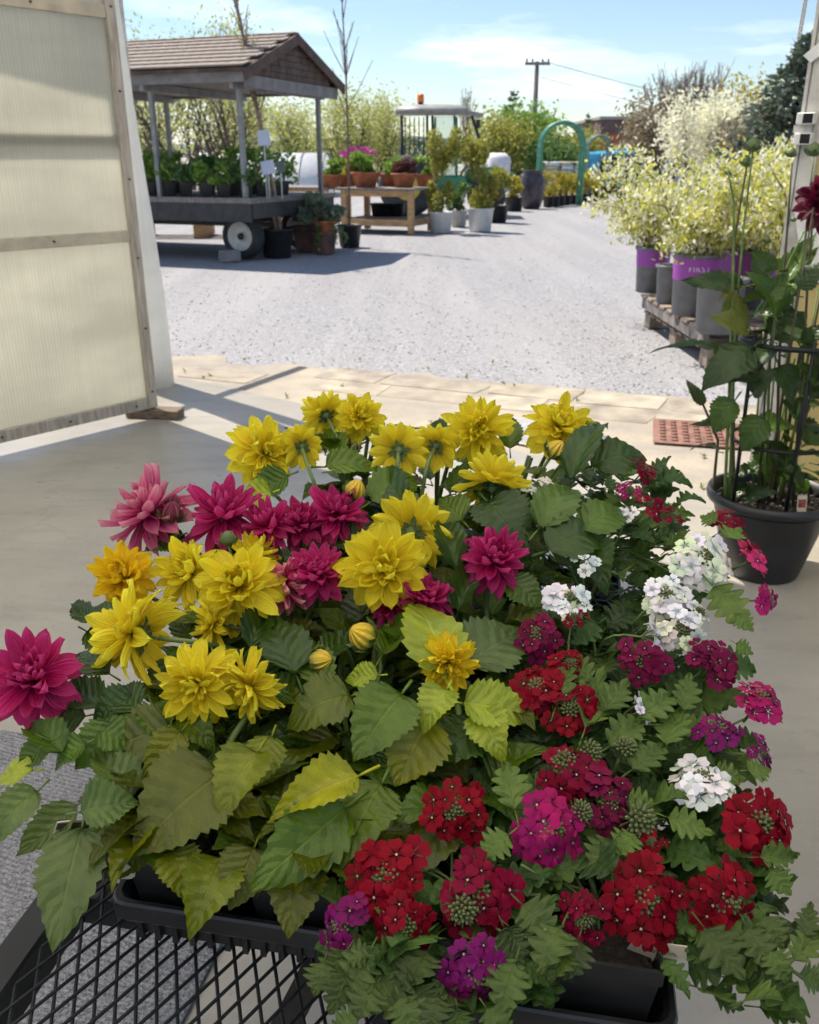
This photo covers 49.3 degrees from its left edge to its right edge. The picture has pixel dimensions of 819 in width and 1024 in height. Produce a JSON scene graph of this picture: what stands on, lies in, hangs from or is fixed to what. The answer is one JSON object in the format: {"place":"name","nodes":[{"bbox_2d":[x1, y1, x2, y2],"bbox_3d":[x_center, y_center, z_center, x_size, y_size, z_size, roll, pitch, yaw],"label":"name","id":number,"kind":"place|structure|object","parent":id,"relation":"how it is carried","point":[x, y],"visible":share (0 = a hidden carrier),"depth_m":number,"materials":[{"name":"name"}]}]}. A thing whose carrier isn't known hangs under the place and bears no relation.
{"place":"outdoors","nodes":[
{"label":"outdoors","id":0,"kind":"place"},
{"bbox_2d":[185,151,334,191],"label":"hoop house","id":1,"kind":"structure","parent":0,"point":[306,168],"depth_m":34.82,"materials":[{"name":"plastic"}]},
{"bbox_2d":[140,136,464,163],"bbox_3d":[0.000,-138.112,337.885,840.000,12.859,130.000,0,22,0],"label":"distant hills","id":2,"kind":"structure","parent":0,"point":[411,141],"depth_m":277.83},
{"bbox_2d":[0,376,818,1023],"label":"concrete floor","id":3,"kind":"structure","parent":0,"point":[60,496],"depth_m":3.24,"materials":[{"name":"concrete"}]},
{"bbox_2d":[0,730,220,1023],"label":"carpet mat","id":4,"kind":"object","parent":3,"relation":"on","point":[18,892],"depth_m":1.68,"materials":[{"name":"carpet"}]},
{"bbox_2d":[115,0,174,389],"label":"film roll","id":5,"kind":"object","parent":3,"relation":"on","point":[160,342],"visible":0.44,"depth_m":5.52,"materials":[{"name":"plastic"}]},
{"bbox_2d":[126,406,183,419],"bbox_3d":[-1.482,-0.579,5.190,0.320,0.052,0.100,3,22,8],"label":"timber block","id":6,"kind":"object","parent":3,"relation":"on","point":[167,412],"depth_m":5.15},
{"bbox_2d":[0,0,157,442],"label":"greenhouse door","id":7,"kind":"structure","parent":6,"relation":"on","point":[75,344],"depth_m":4.51,"materials":[{"name":"plastic"}]},
{"bbox_2d":[0,853,390,1023],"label":"garden cart","id":8,"kind":"object","parent":3,"relation":"on","point":[29,961],"visible":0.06,"depth_m":0.95,"materials":[{"name":"metal"}]},
{"bbox_2d":[113,784,412,962],"bbox_3d":[-0.134,0.357,1.184,0.290,0.058,0.530,4,22,10],"label":"plant tray","id":9,"kind":"object","parent":8,"relation":"on","point":[246,928],"visible":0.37,"depth_m":0.95,"materials":[{"name":"plastic"}]},
{"bbox_2d":[0,637,289,953],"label":"dahlia plant","id":10,"kind":"object","parent":9,"relation":"in","point":[153,817],"visible":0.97,"depth_m":0.93,"materials":[{"name":"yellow plant"}]},
{"bbox_2d":[0,599,304,817],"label":"dahlia plant","id":11,"kind":"object","parent":9,"relation":"in","point":[38,671],"visible":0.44,"depth_m":1.03,"materials":[{"name":"pink plant"}]},
{"bbox_2d":[85,530,338,736],"bbox_3d":[-0.238,0.195,1.193,0.348,0.336,0.263,-7,23,-16],"label":"dahlia plant","id":12,"kind":"object","parent":9,"relation":"in","point":[224,588],"visible":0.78,"depth_m":1.13,"materials":[{"name":"yellow plant"}]},
{"bbox_2d":[97,463,369,670],"bbox_3d":[-0.216,0.114,1.333,0.413,0.383,0.287,12,24,27],"label":"dahlia plant","id":13,"kind":"object","parent":9,"relation":"in","point":[149,515],"visible":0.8,"depth_m":1.27,"materials":[{"name":"pink plant"}]},
{"bbox_2d":[236,615,421,846],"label":"dahlia plant","id":14,"kind":"object","parent":9,"relation":"in","point":[327,703],"visible":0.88,"depth_m":1.03,"materials":[{"name":"green plant"}]},
{"bbox_2d":[212,725,458,938],"bbox_3d":[-0.099,0.347,0.951,0.229,0.230,0.271,-14,26,-32],"label":"dahlia plant","id":15,"kind":"object","parent":9,"relation":"in","point":[310,831],"visible":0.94,"depth_m":0.90,"materials":[{"name":"green plant"}]},
{"bbox_2d":[309,520,428,733],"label":"dahlia plant","id":16,"kind":"object","parent":9,"relation":"in","point":[381,562],"visible":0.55,"depth_m":1.14,"materials":[{"name":"yellow plant"}]},
{"bbox_2d":[308,465,469,714],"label":"dahlia plant","id":17,"kind":"object","parent":9,"relation":"in","point":[386,482],"visible":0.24,"depth_m":1.31,"materials":[{"name":"green plant"}]},
{"bbox_2d":[442,825,677,1023],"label":"plant tray","id":18,"kind":"object","parent":8,"relation":"on","point":[663,1009],"visible":0.12,"depth_m":0.83,"materials":[{"name":"plastic"}]},
{"bbox_2d":[305,771,601,1022],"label":"verbena plant","id":19,"kind":"object","parent":18,"relation":"in","point":[391,906],"visible":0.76,"depth_m":0.83,"materials":[{"name":"red plant"}]},
{"bbox_2d":[392,525,558,764],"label":"dahlia plant","id":20,"kind":"object","parent":18,"relation":"in","point":[494,563],"visible":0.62,"depth_m":1.14,"materials":[{"name":"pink plant"}]},
{"bbox_2d":[384,604,574,872],"bbox_3d":[0.034,0.297,1.008,0.287,0.282,0.278,15,26,34],"label":"dahlia plant","id":21,"kind":"object","parent":18,"relation":"in","point":[428,749],"visible":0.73,"depth_m":0.99,"materials":[{"name":"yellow plant"}]},
{"bbox_2d":[416,483,626,692],"bbox_3d":[0.142,0.158,1.259,0.261,0.355,0.347,10,24,23],"label":"dahlia plant","id":22,"kind":"object","parent":18,"relation":"in","point":[585,530],"visible":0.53,"depth_m":1.22,"materials":[{"name":"green plant"}]},
{"bbox_2d":[303,761,818,1023],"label":"verbena plant","id":23,"kind":"object","parent":18,"relation":"in","point":[609,951],"visible":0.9,"depth_m":0.81,"materials":[{"name":"green plant"}]},
{"bbox_2d":[466,608,799,897],"bbox_3d":[0.237,0.308,0.998,0.346,0.268,0.363,4,22,10],"label":"verbena plant","id":24,"kind":"object","parent":18,"relation":"in","point":[756,824],"visible":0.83,"depth_m":0.94,"materials":[{"name":"green plant"}]},
{"bbox_2d":[513,524,755,811],"bbox_3d":[0.272,0.231,1.125,0.359,0.318,0.464,4,22,10],"label":"verbena plant","id":25,"kind":"object","parent":18,"relation":"in","point":[670,619],"visible":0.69,"depth_m":1.14,"materials":[{"name":"white plant"}]},
{"bbox_2d":[509,636,783,818],"bbox_3d":[0.259,0.273,1.101,0.350,0.257,0.310,4,22,10],"label":"verbena plant","id":26,"kind":"object","parent":18,"relation":"in","point":[715,738],"visible":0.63,"depth_m":1.04,"materials":[{"name":"green plant"}]},
{"bbox_3d":[0.091,0.214,1.547,0.585,0.058,0.369,0,22,0],"label":"plant tray","id":27,"kind":"object","parent":8,"relation":"on","visible":0},
{"bbox_2d":[224,414,377,625],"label":"dahlia plant","id":28,"kind":"object","parent":27,"relation":"in","point":[268,451],"visible":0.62,"depth_m":1.39,"materials":[{"name":"yellow plant"}]},
{"bbox_2d":[285,390,419,556],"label":"dahlia plant","id":29,"kind":"object","parent":27,"relation":"in","point":[358,420],"visible":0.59,"depth_m":1.48,"materials":[{"name":"yellow plant"}]},
{"bbox_2d":[368,418,483,572],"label":"dahlia plant","id":30,"kind":"object","parent":27,"relation":"in","point":[438,493],"visible":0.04,"depth_m":1.54,"materials":[{"name":"green plant"}]},
{"bbox_2d":[367,421,492,578],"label":"dahlia plant","id":31,"kind":"object","parent":27,"relation":"in","point":[409,449],"visible":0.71,"depth_m":1.40,"materials":[{"name":"yellow plant"}]},
{"bbox_2d":[437,391,603,592],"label":"dahlia plant","id":32,"kind":"object","parent":27,"relation":"in","point":[481,424],"visible":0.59,"depth_m":1.43,"materials":[{"name":"yellow plant"}]},
{"bbox_2d":[438,423,646,629],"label":"dahlia plant","id":33,"kind":"object","parent":27,"relation":"in","point":[501,502],"visible":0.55,"depth_m":1.33,"materials":[{"name":"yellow plant"}]},
{"bbox_2d":[508,476,729,670],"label":"verbena plant","id":34,"kind":"object","parent":27,"relation":"in","point":[641,573],"visible":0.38,"depth_m":1.35,"materials":[{"name":"green plant"}]},
{"bbox_2d":[517,456,777,615],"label":"verbena plant","id":35,"kind":"object","parent":27,"relation":"in","point":[657,478],"visible":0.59,"depth_m":1.43,"materials":[{"name":"green plant"}]},
{"bbox_2d":[649,137,818,584],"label":"tall dahlia pot","id":36,"kind":"object","parent":3,"relation":"on","point":[769,493],"visible":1,"depth_m":2.95,"materials":[{"name":"black plastic"}]},
{"bbox_2d":[749,0,818,481],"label":"door post","id":37,"kind":"object","parent":3,"relation":"on","point":[806,130],"depth_m":3.34,"materials":[{"name":"white paint"}]},
{"bbox_2d":[155,164,756,405],"bbox_3d":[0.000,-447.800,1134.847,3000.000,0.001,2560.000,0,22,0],"label":"gravel ground","id":38,"kind":"structure","parent":0,"point":[568,224],"depth_m":9.24,"materials":[{"name":"gravel"}]},
{"bbox_2d":[136,102,192,151],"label":"spring bush","id":39,"kind":"object","parent":38,"relation":"on","point":[163,138],"visible":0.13,"depth_m":45.71,"materials":[{"name":"green plant"}]},
{"bbox_2d":[125,6,205,150],"bbox_3d":[-9.669,-13.687,30.138,5.902,6.213,4.912,0,22,0],"label":"willow tree","id":40,"kind":"object","parent":38,"relation":"on","point":[135,38],"visible":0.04,"depth_m":29.97,"materials":[{"name":"green plant"}]},
{"bbox_2d":[134,100,213,189],"bbox_3d":[-6.636,-9.483,23.036,3.202,3.582,2.792,-6,22,-15],"label":"orchard tree","id":41,"kind":"object","parent":38,"relation":"on","point":[141,117],"visible":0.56,"depth_m":22.91,"materials":[{"name":"green plant"}]},
{"bbox_2d":[154,221,272,237],"bbox_3d":[-4.000,-5.570,17.423,2.600,0.330,1.100,0,22,0],"label":"wooden pallet","id":42,"kind":"object","parent":38,"relation":"on","point":[201,231],"visible":0.08,"depth_m":16.97,"materials":[{"name":"brown wood"}]},
{"bbox_2d":[142,97,297,190],"bbox_3d":[-5.524,-10.869,25.441,4.536,4.404,2.981,10,24,23],"label":"orchard tree","id":43,"kind":"object","parent":38,"relation":"on","point":[217,127],"visible":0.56,"depth_m":25.35,"materials":[{"name":"green plant"}]},
{"bbox_2d":[150,1,293,189],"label":"willow tree","id":44,"kind":"object","parent":38,"relation":"on","point":[196,150],"visible":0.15,"depth_m":30.71,"materials":[{"name":"green plant"}]},
{"bbox_2d":[218,249,240,261],"bbox_3d":[-2.631,-3.751,13.059,0.300,0.160,0.180,-6,23,-16],"label":"concrete block","id":45,"kind":"object","parent":38,"relation":"on","point":[234,255],"depth_m":12.98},
{"bbox_2d":[127,32,344,258],"bbox_3d":[-4.009,-5.817,14.281,5.161,3.103,3.110,8,23,20],"label":"covered wagon","id":46,"kind":"object","parent":38,"relation":"on","point":[165,72],"visible":0.42,"depth_m":12.94,"materials":[{"name":"grey wood"}]},
{"bbox_2d":[143,159,155,195],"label":"potted perennial","id":47,"kind":"object","parent":46,"relation":"on","point":[149,169],"visible":0.45,"depth_m":13.28,"materials":[{"name":"plant"}]},
{"bbox_2d":[153,158,179,195],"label":"potted perennial","id":48,"kind":"object","parent":46,"relation":"on","point":[169,187],"visible":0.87,"depth_m":13.17,"materials":[{"name":"plant"}]},
{"bbox_2d":[167,163,196,196],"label":"potted perennial","id":49,"kind":"object","parent":46,"relation":"on","point":[182,174],"visible":0.91,"depth_m":13.08,"materials":[{"name":"plant"}]},
{"bbox_2d":[191,159,213,196],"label":"potted perennial","id":50,"kind":"object","parent":46,"relation":"on","point":[200,174],"visible":1,"depth_m":12.92,"materials":[{"name":"plant"}]},
{"bbox_2d":[207,159,235,196],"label":"potted perennial","id":51,"kind":"object","parent":46,"relation":"on","point":[221,183],"visible":0.98,"depth_m":12.82,"materials":[{"name":"plant"}]},
{"bbox_2d":[226,158,258,197],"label":"potted perennial","id":52,"kind":"object","parent":46,"relation":"on","point":[251,176],"visible":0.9,"depth_m":12.71,"materials":[{"name":"plant"}]},
{"bbox_2d":[248,146,276,195],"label":"potted perennial","id":53,"kind":"object","parent":46,"relation":"on","point":[260,187],"visible":0.61,"depth_m":13.14,"materials":[{"name":"plant"}]},
{"bbox_2d":[271,149,298,194],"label":"potted perennial","id":54,"kind":"object","parent":46,"relation":"on","point":[287,174],"visible":0.73,"depth_m":13.66,"materials":[{"name":"plant"}]},
{"bbox_2d":[230,0,293,257],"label":"young tree","id":55,"kind":"object","parent":38,"relation":"on","point":[278,241],"visible":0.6,"depth_m":13.32,"materials":[{"name":"black plant"}]},
{"bbox_2d":[246,96,337,152],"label":"spring bush","id":56,"kind":"object","parent":38,"relation":"on","point":[294,146],"visible":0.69,"depth_m":43.42,"materials":[{"name":"green plant"}]},
{"bbox_2d":[291,203,323,251],"bbox_3d":[-1.650,-4.588,14.325,0.693,0.785,0.561,7,23,18],"label":"leaning clay pot","id":57,"kind":"object","parent":38,"relation":"on","point":[303,238],"visible":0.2,"depth_m":14.29,"materials":[{"name":"ceramic"}]},
{"bbox_2d":[275,185,353,221],"bbox_3d":[-2.214,-6.535,19.140,1.660,0.860,1.287,8,23,20],"label":"display table","id":58,"kind":"object","parent":38,"relation":"on","point":[301,188],"visible":0.23,"depth_m":18.47,"materials":[{"name":"brown wood"}]},
{"bbox_2d":[317,156,346,186],"bbox_3d":[-1.601,-6.995,18.326,0.621,0.594,0.525,-6,22,-15],"label":"terracotta bowl","id":59,"kind":"object","parent":58,"relation":"on","point":[330,177],"visible":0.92,"depth_m":18.20,"materials":[{"name":"ceramic"}]},
{"bbox_2d":[295,190,348,254],"bbox_3d":[-1.416,-4.528,13.937,0.759,0.960,0.752,14,25,31],"label":"trailing plant pot","id":60,"kind":"object","parent":38,"relation":"on","point":[325,235],"visible":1,"depth_m":13.88,"materials":[{"name":"ceramic"}]},
{"bbox_2d":[287,75,397,173],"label":"spring bush","id":61,"kind":"object","parent":38,"relation":"on","point":[363,134],"visible":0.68,"depth_m":40.11,"materials":[{"name":"green plant"}]},
{"bbox_2d":[323,0,372,247],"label":"young tree","id":62,"kind":"object","parent":38,"relation":"on","point":[353,231],"visible":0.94,"depth_m":14.75,"materials":[{"name":"brown plant"}]},
{"bbox_2d":[335,186,431,234],"bbox_3d":[-0.465,-6.235,18.383,1.710,0.860,1.336,8,23,20],"label":"display table","id":63,"kind":"object","parent":38,"relation":"on","point":[368,220],"visible":0.78,"depth_m":17.88,"materials":[{"name":"brown wood"}]},
{"bbox_2d":[349,149,380,187],"bbox_3d":[-0.902,-6.931,17.988,0.646,0.722,0.736,0,22,0],"label":"terracotta bowl","id":64,"kind":"object","parent":63,"relation":"on","point":[366,177],"visible":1,"depth_m":17.86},
{"bbox_2d":[380,156,403,186],"bbox_3d":[-0.337,-7.114,18.616,0.621,0.601,0.668,0,22,0],"label":"terracotta bowl","id":65,"kind":"object","parent":63,"relation":"on","point":[387,179],"visible":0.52,"depth_m":18.52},
{"bbox_2d":[390,156,417,187],"bbox_3d":[-0.112,-6.842,17.941,0.586,0.593,0.544,0,22,0],"label":"terracotta bowl","id":66,"kind":"object","parent":63,"relation":"on","point":[401,179],"visible":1,"depth_m":17.83,"materials":[{"name":"ceramic"}]},
{"bbox_2d":[412,155,444,186],"bbox_3d":[0.362,-7.132,18.620,0.772,0.630,0.588,0,22,0],"label":"terracotta bowl","id":67,"kind":"object","parent":63,"relation":"on","point":[424,176],"visible":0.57,"depth_m":18.56,"materials":[{"name":"ceramic"}]},
{"bbox_2d":[342,81,443,185],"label":"spring bush","id":68,"kind":"object","parent":38,"relation":"on","point":[390,146],"visible":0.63,"depth_m":42.05,"materials":[{"name":"green plant"}]},
{"bbox_2d":[379,93,504,215],"bbox_3d":[0.850,-9.315,23.334,3.285,2.942,2.190,0,22,0],"label":"tractor","id":69,"kind":"object","parent":38,"relation":"on","point":[420,108],"visible":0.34,"depth_m":22.70,"materials":[{"name":"metal"}]},
{"bbox_2d":[424,125,466,232],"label":"bucket shrub","id":70,"kind":"object","parent":38,"relation":"on","point":[440,218],"visible":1,"depth_m":17.84,"materials":[{"name":"green plant"}]},
{"bbox_2d":[446,180,470,226],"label":"bucket shrub","id":71,"kind":"object","parent":38,"relation":"on","point":[459,215],"visible":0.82,"depth_m":19.68,"materials":[{"name":"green plant"}]},
{"bbox_2d":[172,355,750,492],"bbox_3d":[0.454,-0.765,5.751,5.600,0.001,1.948,16,27,35],"label":"threshold apron","id":72,"kind":"object","parent":38,"relation":"on","point":[694,466],"visible":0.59,"depth_m":5.38,"materials":[{"name":"concrete"}]},
{"bbox_2d":[653,418,750,449],"bbox_3d":[1.708,-0.423,4.839,0.748,0.018,0.471,5,22,13],"label":"door mat","id":73,"kind":"object","parent":72,"relation":"on","point":[676,432],"depth_m":4.83,"materials":[{"name":"red rubber"}]},
{"bbox_2d":[178,367,756,423],"bbox_3d":[0.559,-0.732,5.717,4.440,0.052,0.699,8,23,20],"label":"flagstone threshold","id":74,"kind":"object","parent":38,"relation":"on","point":[619,406],"visible":0.6,"depth_m":5.72,"materials":[{"name":"stone"}]},
{"bbox_2d":[459,87,482,176],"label":"bare tree","id":75,"kind":"object","parent":38,"relation":"on","point":[466,104],"visible":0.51,"depth_m":47.22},
{"bbox_2d":[460,136,500,231],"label":"bucket shrub","id":76,"kind":"object","parent":38,"relation":"on","point":[480,212],"visible":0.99,"depth_m":18.12,"materials":[{"name":"green plant"}]},
{"bbox_2d":[485,153,510,192],"bbox_3d":[3.692,-14.181,37.406,1.000,1.630,1.000,0,22,0],"label":"white tank","id":77,"kind":"object","parent":38,"relation":"on","point":[503,160],"visible":0.43,"depth_m":36.81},
{"bbox_2d":[487,165,513,222],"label":"bucket shrub","id":78,"kind":"object","parent":38,"relation":"on","point":[500,212],"visible":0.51,"depth_m":20.89,"materials":[{"name":"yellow plant"}]},
{"bbox_2d":[459,104,550,173],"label":"spring bush","id":79,"kind":"object","parent":38,"relation":"on","point":[501,140],"visible":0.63,"depth_m":41.99,"materials":[{"name":"green plant"}]},
{"bbox_2d":[505,175,523,210],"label":"bucket shrub","id":80,"kind":"object","parent":38,"relation":"on","point":[513,200],"visible":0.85,"depth_m":25.51,"materials":[{"name":"yellow plant"}]},
{"bbox_2d":[471,91,572,176],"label":"spring bush","id":81,"kind":"object","parent":38,"relation":"on","point":[541,120],"visible":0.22,"depth_m":45.49,"materials":[{"name":"green plant"}]},
{"bbox_2d":[519,170,544,208],"bbox_3d":[3.689,-9.716,26.861,0.800,1.090,0.800,0,22,0],"label":"glazed urn","id":82,"kind":"object","parent":38,"relation":"on","point":[533,190],"visible":0.95,"depth_m":26.56,"materials":[{"name":"ceramic"}]},
{"bbox_2d":[525,58,549,115],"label":"utility pole","id":83,"kind":"object","parent":38,"relation":"on","point":[536,78],"visible":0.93,"depth_m":53.96,"materials":[{"name":"brown wood"}]},
{"bbox_2d":[543,169,560,206],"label":"golden shrub","id":84,"kind":"object","parent":38,"relation":"on","point":[548,199],"visible":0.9,"depth_m":27.61,"materials":[{"name":"yellow plant"}]},
{"bbox_2d":[516,125,593,177],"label":"spring bush","id":85,"kind":"object","parent":38,"relation":"on","point":[562,151],"visible":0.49,"depth_m":42.03,"materials":[{"name":"green plant"}]},
{"bbox_2d":[536,120,585,204],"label":"garden arch","id":86,"kind":"structure","parent":38,"relation":"on","point":[576,128],"depth_m":28.46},
{"bbox_2d":[551,123,614,161],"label":"spring bush","id":87,"kind":"object","parent":38,"relation":"on","point":[594,143],"visible":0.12,"depth_m":43.89,"materials":[{"name":"green plant"}]},
{"bbox_2d":[584,134,611,184],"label":"garden arch","id":88,"kind":"structure","parent":38,"relation":"on","point":[602,136],"depth_m":37.24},
{"bbox_2d":[607,77,722,183],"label":"spring bush","id":89,"kind":"object","parent":38,"relation":"on","point":[646,140],"visible":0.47,"depth_m":36.63,"materials":[{"name":"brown plant"}]},
{"bbox_2d":[642,57,735,190],"bbox_3d":[10.799,-15.114,35.240,3.431,5.005,2.172,7,23,18],"label":"bare tree","id":90,"kind":"object","parent":38,"relation":"on","point":[679,86],"visible":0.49,"depth_m":34.78,"materials":[{"name":"plant"}]},
{"bbox_2d":[674,66,724,169],"bbox_3d":[11.685,-15.228,35.854,1.893,4.764,3.067,15,26,33],"label":"bare tree","id":91,"kind":"object","parent":38,"relation":"on","point":[702,81],"visible":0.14,"depth_m":34.57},
{"bbox_2d":[644,79,761,199],"bbox_3d":[7.654,-9.907,24.264,2.768,3.381,3.026,-8,23,-19],"label":"blossom tree","id":92,"kind":"object","parent":38,"relation":"on","point":[680,132],"visible":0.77,"depth_m":23.65,"materials":[{"name":"white plant"}]},
{"bbox_2d":[644,310,767,367],"bbox_3d":[3.080,-1.422,7.213,1.930,0.134,1.820,0,22,0],"label":"shipping pallet","id":93,"kind":"object","parent":38,"relation":"on","point":[675,335],"visible":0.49,"depth_m":6.93,"materials":[{"name":"wood"}]},
{"bbox_2d":[641,294,766,341],"bbox_3d":[3.025,-1.565,7.164,1.900,0.112,1.833,0,22,0],"label":"shipping pallet","id":94,"kind":"object","parent":93,"relation":"on","point":[684,325],"visible":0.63,"depth_m":6.94,"materials":[{"name":"wood"}]},
{"bbox_2d":[578,141,727,293],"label":"nursery shrub","id":95,"kind":"object","parent":94,"relation":"on","point":[638,224],"visible":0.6,"depth_m":7.90,"materials":[{"name":"green plant"}]},
{"bbox_2d":[655,263,672,303],"bbox_3d":[2.175,-1.907,7.452,0.261,0.310,0.261,0,22,0],"label":"plant pot","id":96,"kind":"object","parent":94,"relation":"on","point":[664,283],"visible":0.58,"depth_m":7.39,"materials":[{"name":"grey plastic"}]},
{"bbox_2d":[606,135,786,316],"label":"nursery shrub","id":97,"kind":"object","parent":94,"relation":"on","point":[702,231],"visible":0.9,"depth_m":6.58,"materials":[{"name":"green plant"}]},
{"bbox_2d":[695,276,749,334],"bbox_3d":[2.147,-1.436,6.180,0.361,0.370,0.361,0,22,0],"label":"plant pot","id":98,"kind":"object","parent":94,"relation":"on","point":[708,303],"visible":0.32,"depth_m":6.10,"materials":[{"name":"grey plastic"}]},
{"bbox_2d":[657,130,793,310],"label":"nursery shrub","id":99,"kind":"object","parent":94,"relation":"on","point":[746,264],"visible":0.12,"depth_m":6.99,"materials":[{"name":"yellow plant"}]},
{"bbox_2d":[720,136,795,277],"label":"nursery shrub","id":100,"kind":"object","parent":94,"relation":"on","point":[774,224],"visible":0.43,"depth_m":6.16,"materials":[{"name":"yellow plant"}]},
{"bbox_2d":[683,83,770,175],"bbox_3d":[9.172,-10.451,25.590,2.776,3.416,3.382,0,22,0],"label":"blossom tree","id":101,"kind":"object","parent":38,"relation":"on","point":[711,92],"visible":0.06,"depth_m":25.31,"materials":[{"name":"plant"}]},
{"bbox_2d":[694,103,765,169],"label":"spring bush","id":102,"kind":"object","parent":38,"relation":"on","point":[734,138],"visible":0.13,"depth_m":22.99,"materials":[{"name":"beige plant"}]},
{"bbox_2d":[701,55,791,139],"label":"spring bush","id":103,"kind":"object","parent":38,"relation":"on","point":[748,94],"visible":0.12,"depth_m":26.97,"materials":[{"name":"beige plant"}]},
{"bbox_2d":[685,29,812,249],"bbox_3d":[6.285,-5.875,14.328,4.036,3.410,3.820,-18,28,-38],"label":"blue spruce","id":104,"kind":"object","parent":38,"relation":"on","point":[776,118],"visible":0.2,"depth_m":14.00,"materials":[{"name":"green plant"}]},
{"bbox_2d":[123,0,816,145],"label":"sky","id":105,"kind":"structure","parent":0,"point":[437,49],"materials":[{"name":"blue"}]},
{"bbox_2d":[564,116,697,174],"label":"brick building","id":106,"kind":"structure","parent":0,"point":[607,124],"depth_m":82.89,"materials":[{"name":"brick"}]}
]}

